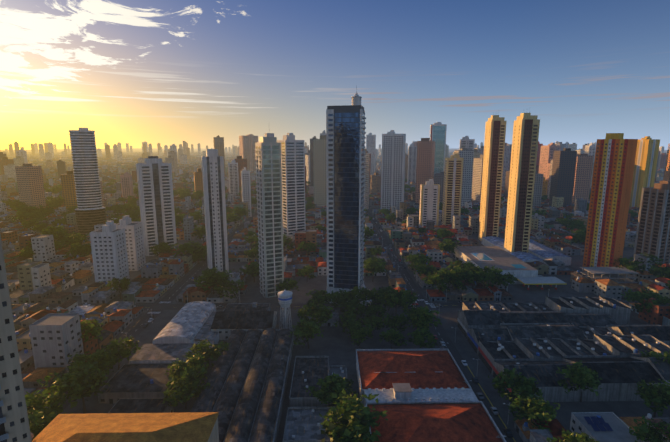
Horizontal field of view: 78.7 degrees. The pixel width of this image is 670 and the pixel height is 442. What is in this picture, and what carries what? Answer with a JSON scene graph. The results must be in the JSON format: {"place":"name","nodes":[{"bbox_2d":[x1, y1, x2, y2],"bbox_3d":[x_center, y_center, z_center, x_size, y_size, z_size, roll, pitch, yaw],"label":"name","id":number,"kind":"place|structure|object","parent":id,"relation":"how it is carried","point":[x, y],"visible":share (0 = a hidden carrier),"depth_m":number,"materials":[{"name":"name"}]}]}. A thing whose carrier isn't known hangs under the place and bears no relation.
{"place":"outdoors","nodes":[
{"label":"outdoors","id":0,"kind":"place"},
{"bbox_2d":[0,148,669,441],"bbox_3d":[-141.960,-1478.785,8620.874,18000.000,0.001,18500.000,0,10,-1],"label":"ground","id":1,"kind":"structure","parent":0,"point":[173,294],"depth_m":264.89,"materials":[{"name":"grey asphalt"}]},
{"bbox_2d":[0,235,31,441],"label":"high-rise building","id":2,"kind":"structure","parent":1,"relation":"on","point":[14,424],"depth_m":67.70,"materials":[{"name":"white concrete"}]},
{"bbox_2d":[15,248,35,259],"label":"tree","id":3,"kind":"object","parent":1,"relation":"on","point":[25,252],"visible":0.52,"depth_m":351.18,"materials":[{"name":"green plant"}]},
{"bbox_2d":[14,204,37,214],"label":"tree","id":4,"kind":"object","parent":1,"relation":"on","point":[26,208],"visible":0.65,"depth_m":539.82,"materials":[{"name":"green plant"}]},
{"bbox_2d":[28,409,56,439],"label":"tree","id":5,"kind":"object","parent":1,"relation":"on","point":[39,425],"visible":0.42,"depth_m":128.91,"materials":[{"name":"green plant"}]},
{"bbox_2d":[25,390,72,428],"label":"tree","id":6,"kind":"object","parent":1,"relation":"on","point":[35,402],"visible":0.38,"depth_m":138.67,"materials":[{"name":"green plant"}]},
{"bbox_2d":[39,225,69,242],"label":"tree","id":7,"kind":"object","parent":1,"relation":"on","point":[56,231],"visible":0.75,"depth_m":406.63,"materials":[{"name":"green plant"}]},
{"bbox_2d":[36,362,109,413],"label":"tree","id":8,"kind":"object","parent":1,"relation":"on","point":[78,384],"visible":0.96,"depth_m":153.14,"materials":[{"name":"green plant"}]},
{"bbox_2d":[60,233,89,247],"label":"tree","id":9,"kind":"object","parent":1,"relation":"on","point":[72,239],"visible":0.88,"depth_m":384.75,"materials":[{"name":"green plant"}]},
{"bbox_2d":[63,242,89,258],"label":"tree","id":10,"kind":"object","parent":1,"relation":"on","point":[76,248],"visible":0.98,"depth_m":361.81,"materials":[{"name":"green plant"}]},
{"bbox_2d":[69,128,106,235],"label":"round tower","id":11,"kind":"structure","parent":1,"relation":"on","point":[90,211],"depth_m":465.19,"materials":[{"name":"white concrete"},{"name":"dark glass"},{"name":"brown concrete"}]},
{"bbox_2d":[66,350,114,381],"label":"tree","id":12,"kind":"object","parent":1,"relation":"on","point":[103,359],"visible":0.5,"depth_m":169.14,"materials":[{"name":"green plant"}]},
{"bbox_2d":[80,319,104,342],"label":"tree","id":13,"kind":"object","parent":1,"relation":"on","point":[95,331],"visible":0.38,"depth_m":196.10,"materials":[{"name":"green plant"}]},
{"bbox_2d":[90,221,129,284],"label":"tower block","id":14,"kind":"structure","parent":1,"relation":"on","point":[109,249],"depth_m":294.70,"materials":[{"name":"white concrete"}]},
{"bbox_2d":[90,337,142,371],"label":"tree","id":15,"kind":"object","parent":1,"relation":"on","point":[124,351],"visible":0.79,"depth_m":184.48,"materials":[{"name":"green plant"}]},
{"bbox_2d":[105,277,130,298],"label":"tree","id":16,"kind":"object","parent":1,"relation":"on","point":[123,283],"visible":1,"depth_m":271.26,"materials":[{"name":"green plant"}]},
{"bbox_2d":[120,172,133,198],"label":"building","id":17,"kind":"structure","parent":1,"relation":"on","point":[126,184],"depth_m":755.70,"materials":[{"name":"beige concrete"}]},
{"bbox_2d":[116,215,145,270],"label":"tower block","id":18,"kind":"structure","parent":1,"relation":"on","point":[135,246],"depth_m":336.24,"materials":[{"name":"white concrete"}]},
{"bbox_2d":[136,156,176,255],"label":"tower","id":19,"kind":"structure","parent":1,"relation":"on","point":[155,192],"depth_m":380.80,"materials":[{"name":"white concrete"}]},
{"bbox_2d":[149,242,174,255],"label":"tree","id":20,"kind":"object","parent":1,"relation":"on","point":[164,247],"visible":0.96,"depth_m":364.16,"materials":[{"name":"green plant"}]},
{"bbox_2d":[162,370,209,409],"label":"tree","id":21,"kind":"object","parent":1,"relation":"on","point":[184,382],"visible":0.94,"depth_m":156.35,"materials":[{"name":"green plant"}]},
{"bbox_2d":[164,352,207,389],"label":"tree","id":22,"kind":"object","parent":1,"relation":"on","point":[195,363],"visible":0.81,"depth_m":168.93,"materials":[{"name":"green plant"}]},
{"bbox_2d":[171,241,206,257],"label":"tree","id":23,"kind":"object","parent":1,"relation":"on","point":[189,248],"visible":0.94,"depth_m":351.47,"materials":[{"name":"green plant"}]},
{"bbox_2d":[192,225,205,242],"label":"tree","id":24,"kind":"object","parent":1,"relation":"on","point":[199,231],"visible":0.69,"depth_m":405.93,"materials":[{"name":"green plant"}]},
{"bbox_2d":[183,339,230,368],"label":"tree","id":25,"kind":"object","parent":1,"relation":"on","point":[213,353],"visible":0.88,"depth_m":186.65,"materials":[{"name":"green plant"}]},
{"bbox_2d":[194,267,233,293],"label":"tree","id":26,"kind":"object","parent":1,"relation":"on","point":[211,277],"visible":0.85,"depth_m":270.98,"materials":[{"name":"green plant"}]},
{"bbox_2d":[201,149,228,272],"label":"slim white tower","id":27,"kind":"structure","parent":1,"relation":"on","point":[214,204],"depth_m":316.83,"materials":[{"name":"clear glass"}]},
{"bbox_2d":[213,135,225,174],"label":"building","id":28,"kind":"structure","parent":1,"relation":"on","point":[218,141],"depth_m":1413.41,"materials":[{"name":"beige concrete"}]},
{"bbox_2d":[211,277,245,298],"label":"tree","id":29,"kind":"object","parent":1,"relation":"on","point":[241,283],"visible":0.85,"depth_m":267.49,"materials":[{"name":"green plant"}]},
{"bbox_2d":[228,159,238,194],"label":"building","id":30,"kind":"structure","parent":1,"relation":"on","point":[233,177],"depth_m":820.94,"materials":[{"name":"white concrete"}]},
{"bbox_2d":[231,205,248,225],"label":"tree","id":31,"kind":"object","parent":1,"relation":"on","point":[241,211],"visible":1,"depth_m":524.59,"materials":[{"name":"green plant"}]},
{"bbox_2d":[241,167,251,216],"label":"building","id":32,"kind":"structure","parent":1,"relation":"on","point":[245,186],"depth_m":588.60,"materials":[{"name":"white concrete"}]},
{"bbox_2d":[239,134,257,171],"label":"building","id":33,"kind":"structure","parent":1,"relation":"on","point":[247,146],"depth_m":1561.70,"materials":[{"name":"beige concrete"}]},
{"bbox_2d":[238,261,259,281],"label":"tree","id":34,"kind":"object","parent":1,"relation":"on","point":[252,268],"visible":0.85,"depth_m":304.36,"materials":[{"name":"green plant"}]},
{"bbox_2d":[244,247,258,257],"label":"tree","id":35,"kind":"object","parent":1,"relation":"on","point":[251,251],"visible":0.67,"depth_m":350.70,"materials":[{"name":"green plant"}]},
{"bbox_2d":[255,133,283,297],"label":"high-rise building","id":36,"kind":"structure","parent":1,"relation":"on","point":[269,199],"depth_m":270.76,"materials":[{"name":"white concrete"}]},
{"bbox_2d":[277,289,292,328],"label":"water tower","id":37,"kind":"structure","parent":1,"relation":"on","point":[285,299],"depth_m":221.62,"materials":[{"name":"white concrete"}]},
{"bbox_2d":[275,278,299,295],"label":"tree","id":38,"kind":"object","parent":1,"relation":"on","point":[289,285],"visible":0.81,"depth_m":269.00,"materials":[{"name":"green plant"}]},
{"bbox_2d":[283,234,294,251],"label":"tree","id":39,"kind":"object","parent":1,"relation":"on","point":[287,242],"visible":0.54,"depth_m":380.50,"materials":[{"name":"green plant"}]},
{"bbox_2d":[277,133,305,235],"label":"building","id":40,"kind":"structure","parent":1,"relation":"on","point":[293,175],"depth_m":436.03,"materials":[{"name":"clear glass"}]},
{"bbox_2d":[296,265,315,281],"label":"tree","id":41,"kind":"object","parent":1,"relation":"on","point":[307,270],"visible":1,"depth_m":305.83,"materials":[{"name":"green plant"}]},
{"bbox_2d":[289,318,323,348],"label":"tree","id":42,"kind":"object","parent":1,"relation":"on","point":[306,329],"visible":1,"depth_m":202.40,"materials":[{"name":"green plant"}]},
{"bbox_2d":[296,239,320,256],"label":"tree","id":43,"kind":"object","parent":1,"relation":"on","point":[303,245],"visible":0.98,"depth_m":360.97,"materials":[{"name":"green plant"}]},
{"bbox_2d":[310,136,315,185],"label":"building","id":44,"kind":"structure","parent":1,"relation":"on","point":[311,165],"depth_m":916.44,"materials":[{"name":"grey concrete"}]},
{"bbox_2d":[294,300,334,325],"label":"tree","id":45,"kind":"object","parent":1,"relation":"on","point":[320,313],"visible":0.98,"depth_m":221.82,"materials":[{"name":"green plant"}]},
{"bbox_2d":[305,288,338,306],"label":"tree","id":46,"kind":"object","parent":1,"relation":"on","point":[317,297],"visible":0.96,"depth_m":243.11,"materials":[{"name":"green plant"}]},
{"bbox_2d":[129,214,515,441],"bbox_3d":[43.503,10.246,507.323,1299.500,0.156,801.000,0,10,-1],"label":"cars","id":47,"kind":"object","parent":1,"relation":"on","point":[410,305],"visible":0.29,"depth_m":259.20,"materials":[{"name":"paint"}]},
{"bbox_2d":[304,373,356,407],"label":"tree","id":48,"kind":"object","parent":1,"relation":"on","point":[333,382],"visible":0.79,"depth_m":155.90,"materials":[{"name":"green plant"}]},
{"bbox_2d":[0,164,664,224],"bbox_3d":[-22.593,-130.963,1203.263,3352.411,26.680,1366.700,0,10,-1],"label":"city buildings","id":49,"kind":"structure","parent":1,"relation":"on","point":[107,174],"depth_m":683.24,"materials":[{"name":"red concrete"}]},
{"bbox_2d":[0,213,669,441],"bbox_3d":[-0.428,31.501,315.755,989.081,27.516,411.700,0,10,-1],"label":"low-rise houses","id":50,"kind":"structure","parent":1,"relation":"on","point":[49,341],"depth_m":289.51,"materials":[{"name":"white concrete"}]},
{"bbox_2d":[0,136,669,209],"bbox_3d":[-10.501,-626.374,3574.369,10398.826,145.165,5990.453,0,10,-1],"label":"distant city buildings","id":51,"kind":"structure","parent":1,"relation":"on","point":[571,173],"depth_m":670.38,"materials":[{"name":"grey concrete"}]},
{"bbox_2d":[2,183,669,441],"bbox_3d":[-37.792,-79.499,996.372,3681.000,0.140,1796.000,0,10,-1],"label":"block pavements","id":52,"kind":"structure","parent":1,"relation":"on","point":[336,345],"depth_m":222.64,"materials":[{"name":"grey concrete"}]},
{"bbox_2d":[7,152,666,167],"bbox_3d":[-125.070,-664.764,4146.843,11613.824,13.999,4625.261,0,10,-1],"label":"buildings","id":53,"kind":"structure","parent":1,"relation":"on","point":[129,158],"depth_m":2977.93,"materials":[{"name":"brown concrete"}]},
{"bbox_2d":[326,288,352,311],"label":"tree","id":54,"kind":"object","parent":1,"relation":"on","point":[341,299],"visible":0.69,"depth_m":249.86,"materials":[{"name":"green plant"}]},
{"bbox_2d":[28,239,651,440],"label":"street poles","id":55,"kind":"object","parent":1,"relation":"on","point":[443,343],"visible":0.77,"depth_m":223.25,"materials":[{"name":"metal"}]},
{"bbox_2d":[325,92,371,305],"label":"tower","id":56,"kind":"structure","parent":1,"relation":"on","point":[345,148],"depth_m":259.58,"materials":[{"name":"blue glass"}]},
{"bbox_2d":[332,311,364,333],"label":"tree","id":57,"kind":"object","parent":1,"relation":"on","point":[349,319],"visible":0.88,"depth_m":222.67,"materials":[{"name":"green plant"}]},
{"bbox_2d":[30,236,669,441],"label":"buildings","id":58,"kind":"structure","parent":1,"relation":"on","point":[426,395],"depth_m":170.67,"materials":[{"name":"grey concrete"}]},
{"bbox_2d":[339,299,366,315],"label":"tree","id":59,"kind":"object","parent":1,"relation":"on","point":[348,306],"visible":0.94,"depth_m":237.37,"materials":[{"name":"green plant"}]},
{"bbox_2d":[319,389,387,441],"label":"tree","id":60,"kind":"object","parent":1,"relation":"on","point":[355,427],"visible":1,"depth_m":130.15,"materials":[{"name":"green plant"}]},
{"bbox_2d":[83,218,626,437],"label":"cars","id":61,"kind":"object","parent":1,"relation":"on","point":[507,431],"visible":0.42,"depth_m":213.27,"materials":[{"name":"silver metal"}]},
{"bbox_2d":[344,286,370,310],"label":"tree","id":62,"kind":"object","parent":1,"relation":"on","point":[354,292],"visible":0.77,"depth_m":252.15,"materials":[{"name":"green plant"}]},
{"bbox_2d":[346,324,373,347],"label":"tree","id":63,"kind":"object","parent":1,"relation":"on","point":[358,330],"visible":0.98,"depth_m":204.92,"materials":[{"name":"green plant"}]},
{"bbox_2d":[366,133,375,174],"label":"building","id":64,"kind":"structure","parent":1,"relation":"on","point":[371,143],"depth_m":1346.97,"materials":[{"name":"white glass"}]},
{"bbox_2d":[359,300,386,320],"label":"tree","id":65,"kind":"object","parent":1,"relation":"on","point":[370,310],"visible":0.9,"depth_m":235.14,"materials":[{"name":"green plant"}]},
{"bbox_2d":[362,315,383,336],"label":"tree","id":66,"kind":"object","parent":1,"relation":"on","point":[373,321],"visible":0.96,"depth_m":217.30,"materials":[{"name":"green plant"}]},
{"bbox_2d":[363,257,386,281],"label":"tree","id":67,"kind":"object","parent":1,"relation":"on","point":[373,266],"visible":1,"depth_m":307.80,"materials":[{"name":"green plant"}]},
{"bbox_2d":[363,287,386,307],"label":"tree","id":68,"kind":"object","parent":1,"relation":"on","point":[373,298],"visible":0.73,"depth_m":251.10,"materials":[{"name":"green plant"}]},
{"bbox_2d":[377,286,402,310],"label":"tree","id":69,"kind":"object","parent":1,"relation":"on","point":[383,290],"visible":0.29,"depth_m":253.59,"materials":[{"name":"green plant"}]},
{"bbox_2d":[381,130,405,209],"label":"white tower","id":70,"kind":"structure","parent":1,"relation":"on","point":[393,168],"depth_m":622.62,"materials":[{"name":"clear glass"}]},
{"bbox_2d":[379,328,409,348],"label":"tree","id":71,"kind":"object","parent":1,"relation":"on","point":[389,335],"visible":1,"depth_m":204.42,"materials":[{"name":"green plant"}]},
{"bbox_2d":[382,311,408,331],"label":"tree","id":72,"kind":"object","parent":1,"relation":"on","point":[397,320],"visible":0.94,"depth_m":220.47,"materials":[{"name":"green plant"}]},
{"bbox_2d":[383,288,411,316],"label":"tree","id":73,"kind":"object","parent":1,"relation":"on","point":[392,299],"visible":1,"depth_m":236.42,"materials":[{"name":"green plant"}]},
{"bbox_2d":[396,290,417,308],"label":"tree","id":74,"kind":"object","parent":1,"relation":"on","point":[414,297],"visible":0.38,"depth_m":252.47,"materials":[{"name":"green plant"}]},
{"bbox_2d":[407,143,416,183],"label":"building","id":75,"kind":"structure","parent":1,"relation":"on","point":[412,158],"depth_m":1060.38,"materials":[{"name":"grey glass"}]},
{"bbox_2d":[401,302,425,325],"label":"tree","id":76,"kind":"object","parent":1,"relation":"on","point":[412,310],"visible":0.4,"depth_m":234.70,"materials":[{"name":"green plant"}]},
{"bbox_2d":[402,252,432,268],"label":"tree","id":77,"kind":"object","parent":1,"relation":"on","point":[418,258],"visible":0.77,"depth_m":327.44,"materials":[{"name":"green plant"}]},
{"bbox_2d":[407,328,439,348],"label":"tree","id":78,"kind":"object","parent":1,"relation":"on","point":[419,336],"visible":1,"depth_m":200.65,"materials":[{"name":"green plant"}]},
{"bbox_2d":[408,306,441,333],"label":"tree","id":79,"kind":"object","parent":1,"relation":"on","point":[423,318],"visible":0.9,"depth_m":213.48,"materials":[{"name":"green plant"}]},
{"bbox_2d":[413,263,436,275],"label":"tree","id":80,"kind":"object","parent":1,"relation":"on","point":[425,269],"visible":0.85,"depth_m":305.56,"materials":[{"name":"green plant"}]},
{"bbox_2d":[419,179,439,225],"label":"white tower","id":81,"kind":"structure","parent":1,"relation":"on","point":[429,198],"depth_m":498.65,"materials":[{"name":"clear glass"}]},
{"bbox_2d":[421,268,452,291],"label":"tree","id":82,"kind":"object","parent":1,"relation":"on","point":[437,278],"visible":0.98,"depth_m":274.35,"materials":[{"name":"green plant"}]},
{"bbox_2d":[430,122,446,173],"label":"teal tower","id":83,"kind":"structure","parent":1,"relation":"on","point":[438,133],"depth_m":1082.16,"materials":[{"name":"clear glass"}]},
{"bbox_2d":[431,228,453,240],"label":"tree","id":84,"kind":"object","parent":1,"relation":"on","point":[442,233],"visible":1,"depth_m":426.99,"materials":[{"name":"green plant"}]},
{"bbox_2d":[437,239,461,253],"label":"tree","id":85,"kind":"object","parent":1,"relation":"on","point":[449,245],"visible":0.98,"depth_m":369.00,"materials":[{"name":"green plant"}]},
{"bbox_2d":[442,153,463,225],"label":"beige tower","id":86,"kind":"structure","parent":1,"relation":"on","point":[453,177],"depth_m":513.25,"materials":[{"name":"brown concrete"}]},
{"bbox_2d":[442,265,468,290],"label":"tree","id":87,"kind":"object","parent":1,"relation":"on","point":[456,273],"visible":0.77,"depth_m":277.31,"materials":[{"name":"green plant"}]},
{"bbox_2d":[446,260,474,270],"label":"tree","id":88,"kind":"object","parent":1,"relation":"on","point":[459,263],"visible":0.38,"depth_m":291.76,"materials":[{"name":"green plant"}]},
{"bbox_2d":[459,136,474,149],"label":"building","id":89,"kind":"structure","parent":1,"relation":"on","point":[466,142],"depth_m":791.26,"materials":[{"name":"white concrete"}]},
{"bbox_2d":[460,264,489,288],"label":"tree","id":90,"kind":"object","parent":1,"relation":"on","point":[477,272],"visible":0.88,"depth_m":276.27,"materials":[{"name":"green plant"}]},
{"bbox_2d":[478,111,506,240],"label":"tower","id":91,"kind":"structure","parent":1,"relation":"on","point":[494,148],"depth_m":425.21,"materials":[{"name":"beige concrete"}]},
{"bbox_2d":[479,265,505,288],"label":"tree","id":92,"kind":"object","parent":1,"relation":"on","point":[493,273],"visible":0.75,"depth_m":279.87,"materials":[{"name":"green plant"}]},
{"bbox_2d":[495,272,517,290],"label":"tree","id":93,"kind":"object","parent":1,"relation":"on","point":[505,280],"visible":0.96,"depth_m":277.07,"materials":[{"name":"green plant"}]},
{"bbox_2d":[488,367,542,403],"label":"tree","id":94,"kind":"object","parent":1,"relation":"on","point":[510,380],"visible":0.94,"depth_m":157.13,"materials":[{"name":"green plant"}]},
{"bbox_2d":[504,112,539,252],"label":"tower","id":95,"kind":"structure","parent":1,"relation":"on","point":[526,126],"depth_m":358.80,"materials":[{"name":"beige concrete"}]},
{"bbox_2d":[508,393,560,431],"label":"tree","id":96,"kind":"object","parent":1,"relation":"on","point":[525,407],"visible":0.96,"depth_m":144.33,"materials":[{"name":"green plant"}]},
{"bbox_2d":[539,143,560,179],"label":"building","id":97,"kind":"structure","parent":1,"relation":"on","point":[546,153],"depth_m":811.66,"materials":[{"name":"pink concrete"}]},
{"bbox_2d":[546,428,598,441],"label":"tree","id":98,"kind":"object","parent":1,"relation":"on","point":[579,437],"visible":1,"depth_m":127.88,"materials":[{"name":"green plant"}]},
{"bbox_2d":[556,360,601,401],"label":"tree","id":99,"kind":"object","parent":1,"relation":"on","point":[581,377],"visible":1,"depth_m":161.04,"materials":[{"name":"green plant"}]},
{"bbox_2d":[572,231,585,243],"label":"tree","id":100,"kind":"object","parent":1,"relation":"on","point":[577,238],"visible":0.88,"depth_m":401.77,"materials":[{"name":"green plant"}]},
{"bbox_2d":[584,143,595,161],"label":"building","id":101,"kind":"structure","parent":1,"relation":"on","point":[590,149],"depth_m":832.52,"materials":[{"name":"white concrete"}]},
{"bbox_2d":[582,133,637,266],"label":"orange tower","id":102,"kind":"structure","parent":1,"relation":"on","point":[613,169],"depth_m":321.63,"materials":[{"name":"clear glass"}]},
{"bbox_2d":[612,256,648,273],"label":"tree","id":103,"kind":"object","parent":1,"relation":"on","point":[631,265],"visible":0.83,"depth_m":310.05,"materials":[{"name":"green plant"}]},
{"bbox_2d":[629,136,659,207],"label":"yellow tower","id":104,"kind":"structure","parent":1,"relation":"on","point":[646,158],"depth_m":645.97,"materials":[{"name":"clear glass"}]},
{"bbox_2d":[620,288,668,312],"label":"tree","id":105,"kind":"object","parent":1,"relation":"on","point":[638,296],"visible":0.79,"depth_m":241.51,"materials":[{"name":"green plant"}]},
{"bbox_2d":[629,416,669,441],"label":"tree","id":106,"kind":"object","parent":1,"relation":"on","point":[649,432],"visible":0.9,"depth_m":132.57,"materials":[{"name":"green plant"}]},
{"bbox_2d":[637,252,663,266],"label":"tree","id":107,"kind":"object","parent":1,"relation":"on","point":[651,256],"visible":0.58,"depth_m":317.58,"materials":[{"name":"green plant"}]},
{"bbox_2d":[633,180,669,263],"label":"building","id":108,"kind":"structure","parent":1,"relation":"on","point":[653,232],"depth_m":351.45,"materials":[{"name":"concrete"}]},
{"bbox_2d":[634,379,669,417],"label":"tree","id":109,"kind":"object","parent":1,"relation":"on","point":[659,395],"visible":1,"depth_m":151.04,"materials":[{"name":"green plant"}]},
{"bbox_2d":[641,350,669,364],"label":"tree","id":110,"kind":"object","parent":1,"relation":"on","point":[666,354],"visible":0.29,"depth_m":174.00,"materials":[{"name":"green plant"}]},
{"bbox_2d":[648,262,669,278],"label":"tree","id":111,"kind":"object","parent":1,"relation":"on","point":[657,271],"visible":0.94,"depth_m":297.71,"materials":[{"name":"green plant"}]},
{"bbox_2d":[0,0,669,149],"label":"sky","id":112,"kind":"structure","parent":0,"point":[133,72],"materials":[{"name":"blue"}]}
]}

